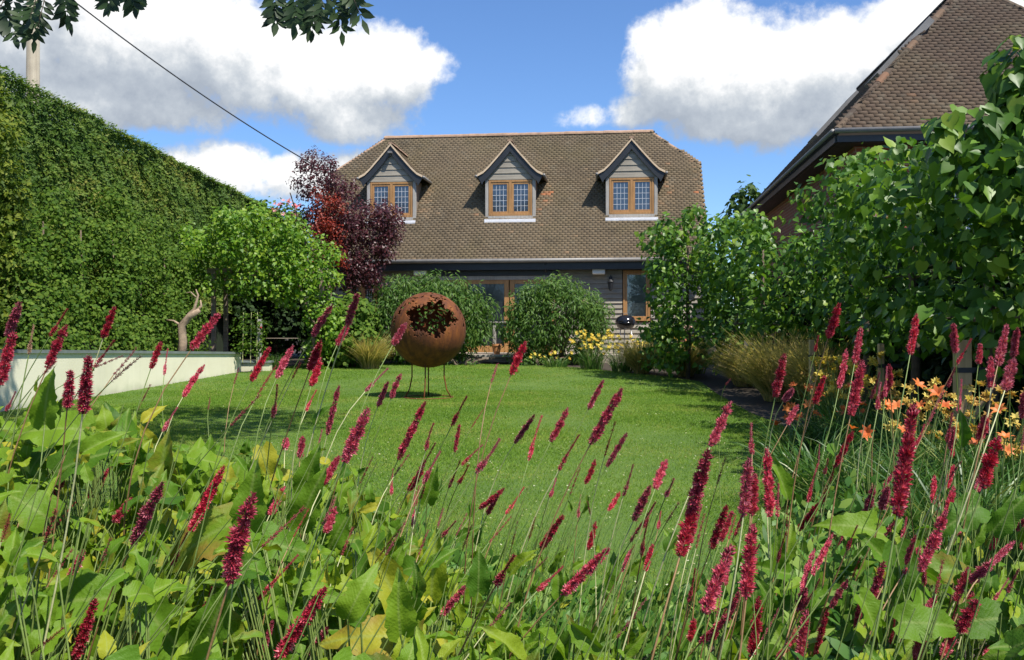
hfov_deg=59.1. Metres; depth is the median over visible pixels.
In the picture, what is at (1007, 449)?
orange daylily
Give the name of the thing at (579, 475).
lawn
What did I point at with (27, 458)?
bistort plant
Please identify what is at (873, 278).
heart leaf tree
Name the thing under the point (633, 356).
feather grass
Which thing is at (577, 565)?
bistort plant
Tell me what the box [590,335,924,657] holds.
bistort plant
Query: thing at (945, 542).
strap leaf plant
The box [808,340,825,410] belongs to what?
tree stake
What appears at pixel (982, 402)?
stake brace
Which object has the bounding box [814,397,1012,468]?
strap leaf plant
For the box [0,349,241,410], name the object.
garden wall
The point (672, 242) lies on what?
heart leaf tree
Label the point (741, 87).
sky
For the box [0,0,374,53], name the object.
ash tree
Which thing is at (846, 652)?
undergrowth
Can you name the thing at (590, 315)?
willowy shrub
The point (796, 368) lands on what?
feather grass
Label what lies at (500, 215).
barn house
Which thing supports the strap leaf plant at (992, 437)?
on the ground at (751, 399)
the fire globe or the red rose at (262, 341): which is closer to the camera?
the fire globe
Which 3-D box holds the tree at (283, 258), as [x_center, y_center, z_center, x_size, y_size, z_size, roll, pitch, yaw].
[-6.365,-1.041,22.310,4.756,4.421,2.287,0,0,0]
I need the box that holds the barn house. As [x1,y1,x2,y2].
[306,129,708,352]
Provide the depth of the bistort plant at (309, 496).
2.31 m
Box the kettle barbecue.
[613,313,635,352]
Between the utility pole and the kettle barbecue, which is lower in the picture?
the kettle barbecue
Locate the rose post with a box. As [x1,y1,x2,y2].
[257,319,297,370]
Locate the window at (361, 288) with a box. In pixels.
[347,280,376,305]
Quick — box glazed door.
[424,280,555,351]
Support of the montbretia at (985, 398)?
on the ground at (751, 399)
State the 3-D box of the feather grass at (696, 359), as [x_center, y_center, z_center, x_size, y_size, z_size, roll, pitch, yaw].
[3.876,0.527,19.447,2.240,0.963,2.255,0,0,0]
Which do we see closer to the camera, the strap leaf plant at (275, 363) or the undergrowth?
the undergrowth
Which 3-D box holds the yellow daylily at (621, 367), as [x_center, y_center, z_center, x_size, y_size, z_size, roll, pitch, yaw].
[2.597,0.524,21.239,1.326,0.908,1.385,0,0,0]
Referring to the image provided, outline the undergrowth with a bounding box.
[415,468,894,659]
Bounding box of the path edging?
[380,361,507,363]
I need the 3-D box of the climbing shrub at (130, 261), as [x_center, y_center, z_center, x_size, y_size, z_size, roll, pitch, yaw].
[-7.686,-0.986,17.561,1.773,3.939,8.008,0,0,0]
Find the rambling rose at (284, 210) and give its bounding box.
[257,198,309,348]
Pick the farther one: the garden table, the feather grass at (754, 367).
the garden table
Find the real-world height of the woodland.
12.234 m
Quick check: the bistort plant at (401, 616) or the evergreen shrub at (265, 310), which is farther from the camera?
the evergreen shrub at (265, 310)
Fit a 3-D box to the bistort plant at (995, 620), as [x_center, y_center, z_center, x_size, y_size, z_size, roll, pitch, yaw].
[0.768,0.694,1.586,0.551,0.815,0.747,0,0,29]
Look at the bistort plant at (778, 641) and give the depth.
1.81 m
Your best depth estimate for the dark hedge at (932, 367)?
9.16 m
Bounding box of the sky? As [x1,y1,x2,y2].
[0,0,1023,319]
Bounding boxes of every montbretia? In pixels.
[775,381,872,460]
[781,355,873,428]
[789,354,908,435]
[826,377,1006,473]
[829,351,927,438]
[917,380,1023,487]
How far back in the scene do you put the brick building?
16.57 m
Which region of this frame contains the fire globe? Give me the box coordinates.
[390,292,465,399]
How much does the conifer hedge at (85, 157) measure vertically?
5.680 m
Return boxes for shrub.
[0,186,215,370]
[228,247,313,358]
[228,252,276,356]
[307,290,387,368]
[366,269,501,364]
[494,270,615,365]
[636,318,707,351]
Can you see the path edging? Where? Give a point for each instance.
(449, 362)
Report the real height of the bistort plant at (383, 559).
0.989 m
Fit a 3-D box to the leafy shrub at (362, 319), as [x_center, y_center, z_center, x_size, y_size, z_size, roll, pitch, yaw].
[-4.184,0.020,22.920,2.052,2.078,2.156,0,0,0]
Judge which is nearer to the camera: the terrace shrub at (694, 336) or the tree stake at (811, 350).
the tree stake at (811, 350)
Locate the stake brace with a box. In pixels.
[972,369,998,422]
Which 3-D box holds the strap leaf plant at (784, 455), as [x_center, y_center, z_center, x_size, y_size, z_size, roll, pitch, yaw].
[1.871,0.827,5.622,1.286,0.546,1.334,0,0,0]
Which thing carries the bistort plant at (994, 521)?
on the ground at (751, 399)
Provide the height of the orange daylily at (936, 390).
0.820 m
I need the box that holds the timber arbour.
[207,268,335,361]
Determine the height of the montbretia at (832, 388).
0.877 m
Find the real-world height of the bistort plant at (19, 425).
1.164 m
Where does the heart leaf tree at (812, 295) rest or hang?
on the ground at (751, 399)
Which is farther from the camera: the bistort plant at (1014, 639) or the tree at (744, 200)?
the tree at (744, 200)
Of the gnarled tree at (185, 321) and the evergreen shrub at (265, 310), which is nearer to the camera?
the gnarled tree at (185, 321)
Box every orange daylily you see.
[743,384,829,461]
[807,424,967,543]
[828,399,999,535]
[853,378,1001,477]
[927,403,1023,535]
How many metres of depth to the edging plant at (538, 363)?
23.47 m
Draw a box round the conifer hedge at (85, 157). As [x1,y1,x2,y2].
[0,65,271,357]
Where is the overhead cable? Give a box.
[77,3,344,181]
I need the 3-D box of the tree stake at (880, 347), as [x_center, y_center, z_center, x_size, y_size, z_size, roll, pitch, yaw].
[3.468,0.713,8.300,0.216,1.174,0.062,0,0,0]
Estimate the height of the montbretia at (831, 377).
0.840 m
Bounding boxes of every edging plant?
[447,358,485,365]
[521,355,569,365]
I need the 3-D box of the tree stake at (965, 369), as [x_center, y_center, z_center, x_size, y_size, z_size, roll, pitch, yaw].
[3.120,0.683,6.100,0.256,1.233,0.102,0,0,0]
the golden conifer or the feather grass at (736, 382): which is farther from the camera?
the feather grass at (736, 382)
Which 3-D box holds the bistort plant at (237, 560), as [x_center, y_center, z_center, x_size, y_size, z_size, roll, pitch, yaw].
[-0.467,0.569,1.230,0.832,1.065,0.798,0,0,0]
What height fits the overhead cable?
3.827 m
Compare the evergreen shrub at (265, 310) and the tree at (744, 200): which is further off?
the tree at (744, 200)
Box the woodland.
[287,288,758,338]
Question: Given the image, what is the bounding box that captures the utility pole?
[26,0,39,112]
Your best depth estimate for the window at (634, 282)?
26.96 m
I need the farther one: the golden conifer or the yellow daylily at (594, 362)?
the yellow daylily at (594, 362)
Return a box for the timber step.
[477,355,529,363]
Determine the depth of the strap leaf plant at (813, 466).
4.95 m
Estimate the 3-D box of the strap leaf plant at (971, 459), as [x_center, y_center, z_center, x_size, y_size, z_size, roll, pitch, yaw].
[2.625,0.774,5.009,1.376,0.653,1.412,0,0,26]
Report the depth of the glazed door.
27.38 m
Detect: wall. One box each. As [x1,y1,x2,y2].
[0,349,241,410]
[241,361,273,371]
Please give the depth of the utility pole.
20.89 m
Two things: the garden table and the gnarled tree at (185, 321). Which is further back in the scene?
the garden table
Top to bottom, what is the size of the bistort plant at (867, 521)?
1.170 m
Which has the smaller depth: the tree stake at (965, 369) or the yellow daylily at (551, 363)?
the tree stake at (965, 369)
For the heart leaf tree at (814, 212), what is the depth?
11.16 m
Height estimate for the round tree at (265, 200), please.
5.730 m
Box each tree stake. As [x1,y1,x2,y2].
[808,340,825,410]
[877,344,900,418]
[951,340,987,447]
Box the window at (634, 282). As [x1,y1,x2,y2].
[623,270,649,320]
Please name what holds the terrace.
on the ground at (751, 399)
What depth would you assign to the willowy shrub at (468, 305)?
23.70 m
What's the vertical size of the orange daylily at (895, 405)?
0.742 m
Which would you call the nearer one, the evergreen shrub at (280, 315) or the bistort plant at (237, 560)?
the bistort plant at (237, 560)
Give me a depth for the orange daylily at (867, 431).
4.57 m
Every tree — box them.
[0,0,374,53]
[168,289,202,350]
[171,201,346,369]
[257,196,312,352]
[285,145,406,307]
[634,202,738,378]
[690,204,781,386]
[713,210,819,395]
[720,174,765,256]
[768,220,877,355]
[787,142,933,416]
[819,117,1008,436]
[836,35,1023,451]
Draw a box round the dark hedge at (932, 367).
[760,197,1023,451]
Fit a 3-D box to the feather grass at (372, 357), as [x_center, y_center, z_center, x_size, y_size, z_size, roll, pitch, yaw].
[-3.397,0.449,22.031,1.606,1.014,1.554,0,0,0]
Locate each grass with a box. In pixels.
[339,330,397,368]
[603,335,681,373]
[643,336,722,376]
[694,340,772,386]
[710,326,838,401]
[752,327,874,404]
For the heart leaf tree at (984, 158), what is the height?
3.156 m
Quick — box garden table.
[464,322,519,353]
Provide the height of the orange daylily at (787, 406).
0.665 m
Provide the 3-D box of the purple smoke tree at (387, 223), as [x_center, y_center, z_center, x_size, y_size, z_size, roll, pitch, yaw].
[-4.436,-1.973,24.082,3.357,5.996,2.111,0,0,0]
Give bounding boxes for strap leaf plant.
[253,352,290,368]
[713,417,915,510]
[740,438,966,528]
[776,394,922,464]
[804,427,1021,525]
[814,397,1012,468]
[820,437,1023,588]
[856,411,1023,499]
[901,393,1023,468]
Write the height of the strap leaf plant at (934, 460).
0.562 m
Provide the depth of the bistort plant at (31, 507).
1.74 m
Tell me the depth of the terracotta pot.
25.20 m
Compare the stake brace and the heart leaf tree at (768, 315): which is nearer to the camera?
the stake brace
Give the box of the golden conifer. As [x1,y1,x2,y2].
[0,67,39,349]
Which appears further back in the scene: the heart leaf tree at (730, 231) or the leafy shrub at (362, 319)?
the leafy shrub at (362, 319)
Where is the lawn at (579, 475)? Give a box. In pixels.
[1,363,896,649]
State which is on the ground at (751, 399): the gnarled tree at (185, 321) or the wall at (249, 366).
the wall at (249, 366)
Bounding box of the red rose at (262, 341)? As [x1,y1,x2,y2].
[256,327,267,368]
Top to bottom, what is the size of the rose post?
1.350 m
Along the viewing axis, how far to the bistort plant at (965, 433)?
2.79 m
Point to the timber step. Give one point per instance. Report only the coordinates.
(485, 361)
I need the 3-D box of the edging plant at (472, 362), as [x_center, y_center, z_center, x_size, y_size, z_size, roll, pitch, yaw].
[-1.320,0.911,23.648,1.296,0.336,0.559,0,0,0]
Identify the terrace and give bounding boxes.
[356,352,740,362]
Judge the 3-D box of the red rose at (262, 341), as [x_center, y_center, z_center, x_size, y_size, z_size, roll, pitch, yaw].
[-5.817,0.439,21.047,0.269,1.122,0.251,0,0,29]
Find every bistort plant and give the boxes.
[0,302,337,659]
[0,305,288,659]
[0,308,123,538]
[0,354,468,659]
[74,291,430,659]
[168,388,623,659]
[330,341,579,652]
[383,448,888,659]
[441,380,734,652]
[471,353,958,659]
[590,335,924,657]
[666,303,1018,659]
[699,402,1023,659]
[833,473,1023,659]
[852,314,1023,659]
[871,323,1023,647]
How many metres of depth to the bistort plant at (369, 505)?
2.45 m
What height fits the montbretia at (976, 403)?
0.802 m
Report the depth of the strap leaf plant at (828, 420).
7.22 m
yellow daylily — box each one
[529,350,572,367]
[568,329,613,369]
[597,334,642,371]
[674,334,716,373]
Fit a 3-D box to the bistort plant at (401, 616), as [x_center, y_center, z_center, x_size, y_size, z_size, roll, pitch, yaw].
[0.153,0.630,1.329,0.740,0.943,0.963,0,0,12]
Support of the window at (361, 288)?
in the barn house
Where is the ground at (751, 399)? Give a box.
[55,333,1006,659]
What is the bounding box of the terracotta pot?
[492,344,501,353]
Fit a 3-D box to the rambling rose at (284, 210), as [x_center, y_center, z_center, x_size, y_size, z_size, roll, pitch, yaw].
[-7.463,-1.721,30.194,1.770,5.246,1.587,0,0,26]
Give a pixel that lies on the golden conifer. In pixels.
(15, 197)
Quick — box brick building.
[740,0,1023,344]
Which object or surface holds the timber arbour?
on the ground at (751, 399)

